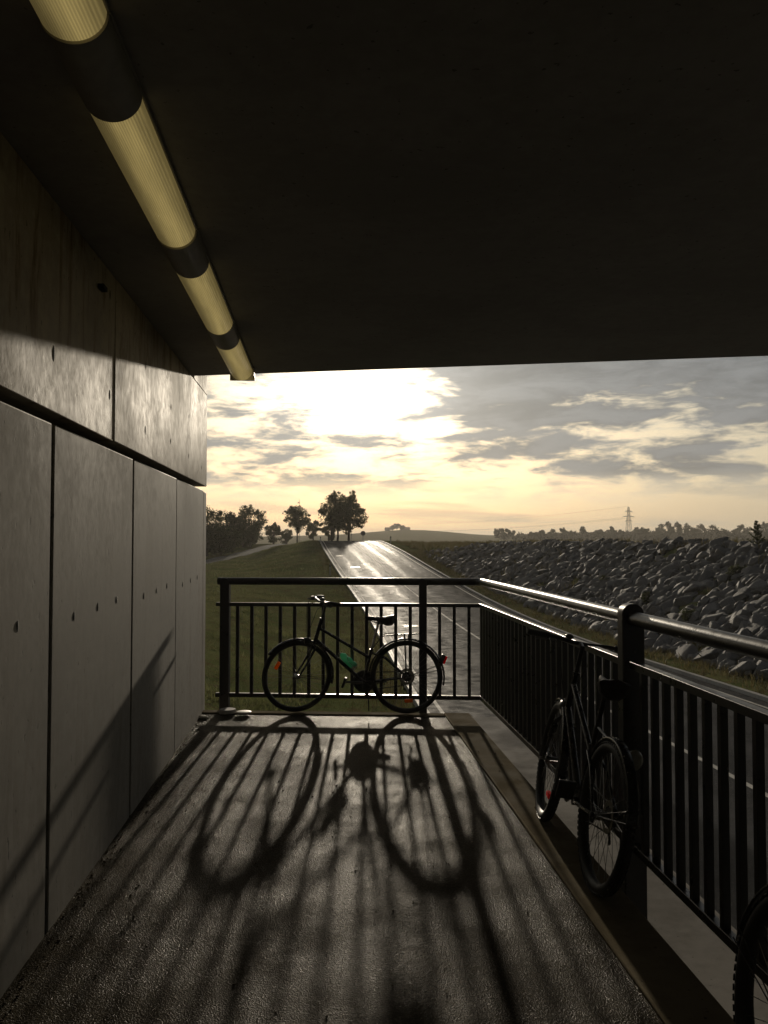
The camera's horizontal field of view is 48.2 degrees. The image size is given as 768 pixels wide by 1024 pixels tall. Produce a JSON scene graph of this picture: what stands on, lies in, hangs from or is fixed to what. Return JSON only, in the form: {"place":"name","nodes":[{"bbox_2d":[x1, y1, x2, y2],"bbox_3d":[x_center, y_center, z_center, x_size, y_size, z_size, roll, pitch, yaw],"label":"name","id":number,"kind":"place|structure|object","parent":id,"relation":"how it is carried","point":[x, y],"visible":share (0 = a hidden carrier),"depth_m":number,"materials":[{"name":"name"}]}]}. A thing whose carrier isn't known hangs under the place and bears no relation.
{"place":"outdoors","nodes":[
{"label":"outdoors","id":0,"kind":"place"},
{"bbox_2d":[206,544,289,563],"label":"side path","id":1,"kind":"structure","parent":0,"point":[234,555],"depth_m":125.05,"materials":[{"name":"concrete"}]},
{"bbox_2d":[0,713,662,1023],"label":"walkway","id":2,"kind":"structure","parent":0,"point":[270,932],"depth_m":3.87,"materials":[{"name":"concrete"}]},
{"bbox_2d":[0,401,205,997],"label":"concrete panel wall","id":3,"kind":"structure","parent":2,"relation":"on","point":[102,615],"depth_m":4.07,"materials":[{"name":"concrete"}]},
{"bbox_2d":[0,132,206,486],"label":"concrete beam wall","id":4,"kind":"structure","parent":3,"relation":"on","point":[86,352],"depth_m":4.08,"materials":[{"name":"grey concrete"}]},
{"bbox_2d":[0,0,767,375],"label":"road bridge","id":5,"kind":"structure","parent":4,"relation":"on","point":[384,184],"depth_m":3.40,"materials":[{"name":"grey concrete"}]},
{"bbox_2d":[29,0,109,40],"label":"strip lamp","id":6,"kind":"object","parent":5,"relation":"attached to","point":[73,20],"visible":1,"depth_m":2.27,"materials":[{"name":"beige plastic"}]},
{"bbox_2d":[39,10,196,246],"bbox_3d":[-0.910,-1.304,3.167,0.200,0.102,1.630,0,-2,-4],"label":"strip lamp","id":7,"kind":"object","parent":5,"relation":"attached to","point":[99,68],"visible":0.94,"depth_m":2.85,"materials":[{"name":"beige plastic"}]},
{"bbox_2d":[156,229,233,334],"bbox_3d":[-1.029,-1.243,4.822,0.200,0.102,1.650,0,-2,-4],"label":"strip lamp","id":8,"kind":"object","parent":5,"relation":"attached to","point":[191,264],"visible":0.97,"depth_m":4.59,"materials":[{"name":"beige plastic"}]},
{"bbox_2d":[206,322,254,380],"bbox_3d":[-1.138,-1.184,6.446,0.214,0.102,1.608,0,-2,-4],"label":"strip lamp","id":9,"kind":"object","parent":5,"relation":"attached to","point":[229,344],"visible":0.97,"depth_m":6.34,"materials":[{"name":"beige plastic"}]},
{"bbox_2d":[0,718,706,1023],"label":"grit","id":10,"kind":"object","parent":2,"relation":"on","point":[206,846],"visible":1,"depth_m":4.34,"materials":[{"name":"soil"}]},
{"bbox_2d":[202,710,734,1023],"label":"walkway edging","id":11,"kind":"object","parent":2,"relation":"on","point":[672,988],"visible":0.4,"depth_m":3.81,"materials":[{"name":"grey concrete"}]},
{"bbox_2d":[219,707,236,713],"bbox_3d":[-1.495,1.902,8.210,0.170,0.034,0.170,0,-2,-4],"label":"round base cover","id":12,"kind":"object","parent":11,"relation":"on","point":[228,710],"visible":0.98,"depth_m":8.16,"materials":[{"name":"grey metal"}]},
{"bbox_2d":[262,595,446,713],"bbox_3d":[-0.269,1.361,8.247,1.753,1.118,0.567,0,-5,4],"label":"bicycle","id":13,"kind":"object","parent":11,"relation":"on","point":[365,680],"visible":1,"depth_m":8.20,"materials":[{"name":"metal"}]},
{"bbox_2d":[338,652,356,668],"bbox_3d":[-0.349,1.425,8.240,0.186,0.168,0.074,0,-5,4],"label":"water bottle","id":14,"kind":"object","parent":13,"relation":"in","point":[343,656],"visible":1,"depth_m":8.21,"materials":[{"name":"green plastic"}]},
{"bbox_2d":[215,577,767,985],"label":"railing","id":15,"kind":"object","parent":11,"relation":"on","point":[521,691],"visible":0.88,"depth_m":4.22,"materials":[{"name":"metal"}]},
{"bbox_2d":[526,629,642,897],"bbox_3d":[1.050,1.241,4.543,0.633,1.112,1.764,10,-2,-2],"label":"bicycle","id":16,"kind":"object","parent":11,"relation":"on","point":[582,793],"visible":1,"depth_m":4.26,"materials":[{"name":"metal"}]},
{"bbox_2d":[732,884,767,1023],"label":"bicycle","id":17,"kind":"object","parent":11,"relation":"on","point":[752,927],"visible":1,"depth_m":2.54,"materials":[{"name":"black paint"}]},
{"bbox_2d":[256,530,651,543],"bbox_3d":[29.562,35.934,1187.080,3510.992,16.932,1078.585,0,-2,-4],"label":"hills","id":18,"kind":"structure","parent":0,"point":[419,535],"depth_m":843.55,"materials":[{"name":"green plant"}]},
{"bbox_2d":[196,356,767,535],"label":"sky","id":19,"kind":"structure","parent":0,"point":[683,441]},
{"bbox_2d":[205,541,767,712],"bbox_3d":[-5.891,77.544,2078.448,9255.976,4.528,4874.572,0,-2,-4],"label":"ground","id":20,"kind":"structure","parent":0,"point":[303,549],"depth_m":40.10,"materials":[{"name":"green plant"}]},
{"bbox_2d":[206,505,227,555],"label":"tree","id":21,"kind":"object","parent":20,"relation":"on","point":[212,529],"visible":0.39,"depth_m":119.01,"materials":[{"name":"green plant"}]},
{"bbox_2d":[206,525,241,555],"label":"bush","id":22,"kind":"object","parent":20,"relation":"on","point":[232,543],"visible":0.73,"depth_m":120.50,"materials":[{"name":"green plant"}]},
{"bbox_2d":[215,511,246,543],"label":"tree","id":23,"kind":"object","parent":20,"relation":"on","point":[230,519],"visible":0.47,"depth_m":134.38,"materials":[{"name":"green plant"}]},
{"bbox_2d":[238,528,259,547],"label":"bush","id":24,"kind":"object","parent":20,"relation":"on","point":[250,538],"visible":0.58,"depth_m":149.32,"materials":[{"name":"green plant"}]},
{"bbox_2d":[237,504,267,540],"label":"tree","id":25,"kind":"object","parent":20,"relation":"on","point":[254,524],"visible":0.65,"depth_m":157.03,"materials":[{"name":"green plant"}]},
{"bbox_2d":[206,539,340,586],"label":"verge grass","id":26,"kind":"structure","parent":20,"relation":"on","point":[269,565],"depth_m":83.09,"materials":[{"name":"green plant"}]},
{"bbox_2d":[264,522,283,543],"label":"tree","id":27,"kind":"object","parent":20,"relation":"on","point":[272,531],"visible":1,"depth_m":184.36,"materials":[{"name":"green plant"}]},
{"bbox_2d":[278,533,292,543],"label":"bush","id":28,"kind":"object","parent":20,"relation":"on","point":[284,541],"visible":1,"depth_m":199.65,"materials":[{"name":"green plant"}]},
{"bbox_2d":[282,505,310,542],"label":"roadside tree","id":29,"kind":"object","parent":20,"relation":"on","point":[295,521],"visible":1,"depth_m":159.05,"materials":[{"name":"green plant"}]},
{"bbox_2d":[305,520,321,539],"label":"distant tree","id":30,"kind":"object","parent":20,"relation":"on","point":[314,528],"visible":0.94,"depth_m":199.67,"materials":[{"name":"green plant"}]},
{"bbox_2d":[321,526,335,540],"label":"distant tree","id":31,"kind":"object","parent":20,"relation":"on","point":[325,531],"visible":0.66,"depth_m":189.39,"materials":[{"name":"green plant"}]},
{"bbox_2d":[318,490,353,540],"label":"roadside tree","id":32,"kind":"object","parent":20,"relation":"on","point":[334,518],"visible":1,"depth_m":149.14,"materials":[{"name":"green plant"}]},
{"bbox_2d":[332,490,368,540],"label":"roadside tree","id":33,"kind":"object","parent":20,"relation":"on","point":[356,519],"visible":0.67,"depth_m":153.35,"materials":[{"name":"green plant"}]},
{"bbox_2d":[318,540,429,712],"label":"road kerb","id":34,"kind":"structure","parent":20,"relation":"on","point":[391,654],"depth_m":38.57,"materials":[{"name":"concrete"}]},
{"bbox_2d":[367,506,633,531],"bbox_3d":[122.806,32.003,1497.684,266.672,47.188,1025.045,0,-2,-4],"label":"electricity pylon","id":35,"kind":"object","parent":20,"relation":"on","point":[628,516],"visible":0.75,"depth_m":1002.85,"materials":[{"name":"grey metal"}]},
{"bbox_2d":[494,528,509,540],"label":"tree","id":36,"kind":"object","parent":20,"relation":"on","point":[498,533],"visible":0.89,"depth_m":530.63,"materials":[{"name":"green plant"}]},
{"bbox_2d":[503,529,515,539],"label":"tree","id":37,"kind":"object","parent":20,"relation":"on","point":[509,533],"visible":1,"depth_m":511.78,"materials":[{"name":"green plant"}]},
{"bbox_2d":[309,536,767,712],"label":"dry weeds","id":38,"kind":"object","parent":20,"relation":"on","point":[416,544],"visible":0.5,"depth_m":44.07,"materials":[{"name":"brown plant"}]},
{"bbox_2d":[537,530,547,540],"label":"tree","id":39,"kind":"object","parent":20,"relation":"on","point":[542,534],"visible":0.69,"depth_m":502.95,"materials":[{"name":"green plant"}]},
{"bbox_2d":[372,540,767,701],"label":"road kerb","id":40,"kind":"structure","parent":20,"relation":"on","point":[719,683],"depth_m":27.59,"materials":[{"name":"concrete"}]},
{"bbox_2d":[566,530,581,540],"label":"tree","id":41,"kind":"object","parent":20,"relation":"on","point":[569,534],"visible":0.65,"depth_m":520.95,"materials":[{"name":"green plant"}]},
{"bbox_2d":[579,526,595,540],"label":"tree","id":42,"kind":"object","parent":20,"relation":"on","point":[585,533],"visible":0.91,"depth_m":523.30,"materials":[{"name":"green plant"}]},
{"bbox_2d":[424,536,767,659],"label":"riprap bank","id":43,"kind":"structure","parent":20,"relation":"on","point":[634,562],"depth_m":51.59,"materials":[{"name":"grey stone"}]},
{"bbox_2d":[708,536,728,547],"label":"riprap stone","id":44,"kind":"object","parent":43,"relation":"on","point":[716,541],"visible":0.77,"depth_m":42.45,"materials":[{"name":"grey stone"}]},
{"bbox_2d":[591,529,606,539],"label":"tree","id":45,"kind":"object","parent":20,"relation":"on","point":[598,534],"visible":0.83,"depth_m":504.40,"materials":[{"name":"green plant"}]},
{"bbox_2d":[473,717,767,1023],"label":"concrete retaining ledge","id":46,"kind":"object","parent":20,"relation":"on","point":[705,953],"depth_m":4.43,"materials":[{"name":"grey concrete"}]},
{"bbox_2d":[633,527,644,541],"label":"tree","id":47,"kind":"object","parent":20,"relation":"on","point":[636,530],"visible":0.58,"depth_m":534.11,"materials":[{"name":"green plant"}]},
{"bbox_2d":[513,529,767,541],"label":"hedge","id":48,"kind":"object","parent":20,"relation":"on","point":[522,536],"visible":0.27,"depth_m":538.31,"materials":[{"name":"green plant"}]},
{"bbox_2d":[640,591,649,602],"bbox_3d":[12.236,4.205,39.864,0.620,1.039,0.577,0,-2,-4],"label":"shrub","id":49,"kind":"object","parent":20,"relation":"on","point":[645,595],"visible":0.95,"depth_m":39.85,"materials":[{"name":"green plant"}]},
{"bbox_2d":[640,527,650,539],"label":"tree","id":50,"kind":"object","parent":20,"relation":"on","point":[644,533],"visible":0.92,"depth_m":500.09,"materials":[{"name":"green plant"}]},
{"bbox_2d":[644,638,655,649],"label":"riprap stone","id":51,"kind":"object","parent":20,"relation":"on","point":[648,642],"visible":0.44,"depth_m":33.13,"materials":[{"name":"grey stone"}]},
{"bbox_2d":[647,606,661,614],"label":"riprap stone","id":52,"kind":"object","parent":20,"relation":"on","point":[653,610],"visible":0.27,"depth_m":37.30,"materials":[{"name":"grey stone"}]},
{"bbox_2d":[651,589,667,600],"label":"riprap stone","id":53,"kind":"object","parent":20,"relation":"on","point":[655,596],"visible":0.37,"depth_m":39.29,"materials":[{"name":"grey stone"}]},
{"bbox_2d":[654,634,671,642],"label":"riprap stone","id":54,"kind":"object","parent":20,"relation":"on","point":[666,638],"visible":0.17,"depth_m":33.02,"materials":[{"name":"grey stone"}]},
{"bbox_2d":[655,521,673,539],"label":"tree","id":55,"kind":"object","parent":20,"relation":"on","point":[661,536],"visible":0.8,"depth_m":505.84,"materials":[{"name":"green plant"}]},
{"bbox_2d":[661,599,673,612],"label":"riprap stone","id":56,"kind":"object","parent":20,"relation":"on","point":[666,604],"visible":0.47,"depth_m":37.25,"materials":[{"name":"grey stone"}]},
{"bbox_2d":[660,563,678,573],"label":"riprap stone","id":57,"kind":"object","parent":20,"relation":"on","point":[670,566],"visible":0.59,"depth_m":42.61,"materials":[{"name":"grey stone"}]},
{"bbox_2d":[668,521,682,538],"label":"tree","id":58,"kind":"object","parent":20,"relation":"on","point":[678,529],"visible":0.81,"depth_m":532.19,"materials":[{"name":"green plant"}]},
{"bbox_2d":[673,595,692,605],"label":"riprap stone","id":59,"kind":"object","parent":20,"relation":"on","point":[683,600],"visible":0.82,"depth_m":36.55,"materials":[{"name":"grey stone"}]},
{"bbox_2d":[676,576,692,582],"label":"riprap stone","id":60,"kind":"object","parent":20,"relation":"on","point":[684,579],"visible":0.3,"depth_m":39.36,"materials":[{"name":"grey stone"}]},
{"bbox_2d":[676,644,697,660],"bbox_3d":[10.550,4.903,29.885,0.740,0.352,1.239,-25,6,21],"label":"riprap stone","id":61,"kind":"object","parent":20,"relation":"on","point":[683,651],"visible":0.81,"depth_m":29.75,"materials":[{"name":"grey stone"}]},
{"bbox_2d":[679,608,696,620],"bbox_3d":[12.068,4.304,33.872,0.698,1.008,0.673,0,-2,4],"label":"shrub","id":62,"kind":"object","parent":20,"relation":"on","point":[685,616],"visible":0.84,"depth_m":33.83,"materials":[{"name":"green plant"}]},
{"bbox_2d":[682,584,699,594],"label":"riprap stone","id":63,"kind":"object","parent":20,"relation":"on","point":[692,587],"visible":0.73,"depth_m":37.10,"materials":[{"name":"grey stone"}]},
{"bbox_2d":[683,523,699,538],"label":"tree","id":64,"kind":"object","parent":20,"relation":"on","point":[686,528],"visible":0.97,"depth_m":519.02,"materials":[{"name":"green plant"}]},
{"bbox_2d":[683,611,700,622],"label":"riprap stone","id":65,"kind":"object","parent":20,"relation":"on","point":[694,616],"visible":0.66,"depth_m":33.60,"materials":[{"name":"grey stone"}]},
{"bbox_2d":[692,524,711,539],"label":"tree","id":66,"kind":"object","parent":20,"relation":"on","point":[700,527],"visible":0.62,"depth_m":531.62,"materials":[{"name":"green plant"}]},
{"bbox_2d":[697,580,710,590],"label":"riprap stone","id":67,"kind":"object","parent":20,"relation":"on","point":[702,584],"visible":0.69,"depth_m":37.12,"materials":[{"name":"grey stone"}]},
{"bbox_2d":[697,598,710,607],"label":"riprap stone","id":68,"kind":"object","parent":20,"relation":"on","point":[704,602],"visible":0.59,"depth_m":34.40,"materials":[{"name":"grey stone"}]},
{"bbox_2d":[697,570,715,581],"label":"riprap stone","id":69,"kind":"object","parent":20,"relation":"on","point":[704,575],"visible":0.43,"depth_m":37.95,"materials":[{"name":"grey stone"}]},
{"bbox_2d":[693,648,722,660],"bbox_3d":[10.761,4.821,28.376,0.944,0.522,0.700,-30,4,-13],"label":"riprap stone","id":70,"kind":"object","parent":20,"relation":"on","point":[710,654],"visible":0.66,"depth_m":28.13,"materials":[{"name":"grey stone"}]},
{"bbox_2d":[699,603,721,617],"bbox_3d":[12.768,3.896,33.523,0.948,0.606,0.857,-38,-15,35],"label":"riprap stone","id":71,"kind":"object","parent":20,"relation":"on","point":[707,608],"visible":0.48,"depth_m":33.37,"materials":[{"name":"grey stone"}]},
{"bbox_2d":[706,580,717,589],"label":"riprap stone","id":72,"kind":"object","parent":20,"relation":"on","point":[712,584],"visible":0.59,"depth_m":36.59,"materials":[{"name":"grey stone"}]},
{"bbox_2d":[704,525,723,540],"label":"tree","id":73,"kind":"object","parent":20,"relation":"on","point":[716,531],"visible":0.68,"depth_m":507.54,"materials":[{"name":"green plant"}]},
{"bbox_2d":[700,612,728,623],"bbox_3d":[12.345,4.064,32.061,0.862,0.628,0.886,2,-3,-42],"label":"riprap stone","id":74,"kind":"object","parent":20,"relation":"on","point":[709,618],"visible":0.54,"depth_m":31.86,"materials":[{"name":"grey stone"}]},
{"bbox_2d":[714,590,729,598],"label":"riprap stone","id":75,"kind":"object","parent":20,"relation":"on","point":[721,594],"visible":0.27,"depth_m":34.36,"materials":[{"name":"grey stone"}]},
{"bbox_2d":[714,548,731,555],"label":"riprap stone","id":76,"kind":"object","parent":20,"relation":"on","point":[721,551],"visible":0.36,"depth_m":40.11,"materials":[{"name":"grey stone"}]},
{"bbox_2d":[717,573,729,584],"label":"riprap stone","id":77,"kind":"object","parent":20,"relation":"on","point":[724,578],"visible":0.81,"depth_m":36.29,"materials":[{"name":"grey stone"}]},
{"bbox_2d":[720,596,735,607],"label":"riprap stone","id":78,"kind":"object","parent":20,"relation":"on","point":[727,601],"visible":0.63,"depth_m":33.03,"materials":[{"name":"grey stone"}]},
{"bbox_2d":[720,552,735,562],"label":"riprap stone","id":79,"kind":"object","parent":20,"relation":"on","point":[728,557],"visible":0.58,"depth_m":38.60,"materials":[{"name":"grey stone"}]},
{"bbox_2d":[720,623,735,632],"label":"riprap stone","id":80,"kind":"object","parent":20,"relation":"on","point":[726,627],"visible":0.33,"depth_m":30.21,"materials":[{"name":"grey stone"}]},
{"bbox_2d":[716,652,740,668],"bbox_3d":[10.939,4.773,27.283,0.977,0.548,0.601,-23,1,-10],"label":"riprap stone","id":81,"kind":"object","parent":20,"relation":"on","point":[731,656],"visible":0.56,"depth_m":27.19,"materials":[{"name":"grey stone"}]},
{"bbox_2d":[718,528,738,539],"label":"tree","id":82,"kind":"object","parent":20,"relation":"on","point":[728,534],"visible":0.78,"depth_m":511.83,"materials":[{"name":"green plant"}]},
{"bbox_2d":[722,604,734,613],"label":"riprap stone","id":83,"kind":"object","parent":20,"relation":"on","point":[729,608],"visible":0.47,"depth_m":32.50,"materials":[{"name":"grey stone"}]},
{"bbox_2d":[725,564,743,574],"bbox_3d":[14.868,2.671,36.069,0.968,1.000,0.607,-1,-2,33],"label":"shrub","id":84,"kind":"object","parent":20,"relation":"on","point":[737,567],"visible":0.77,"depth_m":36.07,"materials":[{"name":"green plant"}]},
{"bbox_2d":[730,615,748,628],"bbox_3d":[12.447,3.931,30.113,0.449,0.621,1.164,1,-2,-14],"label":"riprap stone","id":85,"kind":"object","parent":20,"relation":"on","point":[735,620],"visible":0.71,"depth_m":29.96,"materials":[{"name":"grey stone"}]},
{"bbox_2d":[728,609,751,621],"bbox_3d":[12.774,3.833,30.725,0.928,0.530,0.763,-19,10,40],"label":"riprap stone","id":86,"kind":"object","parent":20,"relation":"on","point":[744,612],"visible":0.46,"depth_m":30.52,"materials":[{"name":"grey stone"}]},
{"bbox_2d":[733,591,747,601],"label":"riprap stone","id":87,"kind":"object","parent":20,"relation":"on","point":[739,596],"visible":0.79,"depth_m":32.78,"materials":[{"name":"grey stone"}]},
{"bbox_2d":[734,555,746,566],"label":"riprap stone","id":88,"kind":"object","parent":20,"relation":"on","point":[740,559],"visible":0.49,"depth_m":37.19,"materials":[{"name":"grey stone"}]},
{"bbox_2d":[733,524,748,540],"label":"tree","id":89,"kind":"object","parent":20,"relation":"on","point":[743,535],"visible":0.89,"depth_m":502.28,"materials":[{"name":"green plant"}]},
{"bbox_2d":[729,661,756,675],"bbox_3d":[10.637,4.677,25.315,0.530,0.500,0.977,-13,-10,-40],"label":"riprap stone","id":90,"kind":"object","parent":20,"relation":"on","point":[746,665],"visible":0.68,"depth_m":25.14,"materials":[{"name":"grey stone"}]},
{"bbox_2d":[734,546,751,559],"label":"riprap stone","id":91,"kind":"object","parent":20,"relation":"on","point":[746,549],"visible":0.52,"depth_m":38.29,"materials":[{"name":"grey stone"}]},
{"bbox_2d":[738,628,753,636],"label":"riprap stone","id":92,"kind":"object","parent":20,"relation":"on","point":[744,631],"visible":0.28,"depth_m":28.23,"materials":[{"name":"grey stone"}]},
{"bbox_2d":[748,520,765,543],"bbox_3d":[16.516,1.139,37.976,0.832,1.562,0.623,0,-2,-4],"label":"young tree","id":93,"kind":"object","parent":20,"relation":"on","point":[759,533],"visible":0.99,"depth_m":37.96,"materials":[{"name":"green plant"}]},
{"bbox_2d":[747,618,767,634],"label":"riprap stone","id":94,"kind":"object","parent":20,"relation":"on","point":[754,628],"visible":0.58,"depth_m":28.55,"materials":[{"name":"grey stone"}]},
{"bbox_2d":[748,579,767,591],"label":"riprap stone","id":95,"kind":"object","parent":20,"relation":"on","point":[760,585],"visible":0.93,"depth_m":32.70,"materials":[{"name":"grey stone"}]},
{"bbox_2d":[748,554,767,565],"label":"riprap stone","id":96,"kind":"object","parent":20,"relation":"on","point":[753,561],"visible":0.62,"depth_m":35.90,"materials":[{"name":"grey stone"}]},
{"bbox_2d":[749,598,767,608],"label":"riprap stone","id":97,"kind":"object","parent":20,"relation":"on","point":[758,603],"visible":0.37,"depth_m":30.87,"materials":[{"name":"grey stone"}]},
{"bbox_2d":[751,613,766,623],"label":"riprap stone","id":98,"kind":"object","parent":20,"relation":"on","point":[756,618],"visible":0.38,"depth_m":29.02,"materials":[{"name":"grey stone"}]},
{"bbox_2d":[752,660,767,677],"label":"riprap stone","id":99,"kind":"object","parent":20,"relation":"on","point":[762,665],"visible":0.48,"depth_m":24.75,"materials":[{"name":"grey stone"}]},
{"bbox_2d":[757,521,767,538],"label":"tree","id":100,"kind":"object","parent":20,"relation":"on","point":[764,526],"visible":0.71,"depth_m":520.41,"materials":[{"name":"green plant"}]},
{"bbox_2d":[757,628,767,639],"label":"riprap stone","id":101,"kind":"object","parent":20,"relation":"on","point":[763,634],"visible":0.37,"depth_m":27.50,"materials":[{"name":"grey stone"}]},
{"bbox_2d":[321,541,767,929],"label":"road","id":102,"kind":"structure","parent":0,"point":[346,555],"depth_m":25.86,"materials":[{"name":"grey asphalt"}]},
{"bbox_2d":[323,541,443,713],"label":"road edge line","id":103,"kind":"object","parent":102,"relation":"on","point":[428,693],"visible":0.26,"depth_m":32.65,"materials":[{"name":"paint"}]},
{"bbox_2d":[350,541,767,796],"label":"road centre line","id":104,"kind":"object","parent":102,"relation":"on","point":[716,767],"visible":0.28,"depth_m":17.03,"materials":[{"name":"paint"}]},
{"bbox_2d":[377,541,767,708],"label":"road edge line","id":105,"kind":"object","parent":102,"relation":"on","point":[499,609],"visible":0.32,"depth_m":22.95,"materials":[{"name":"paint"}]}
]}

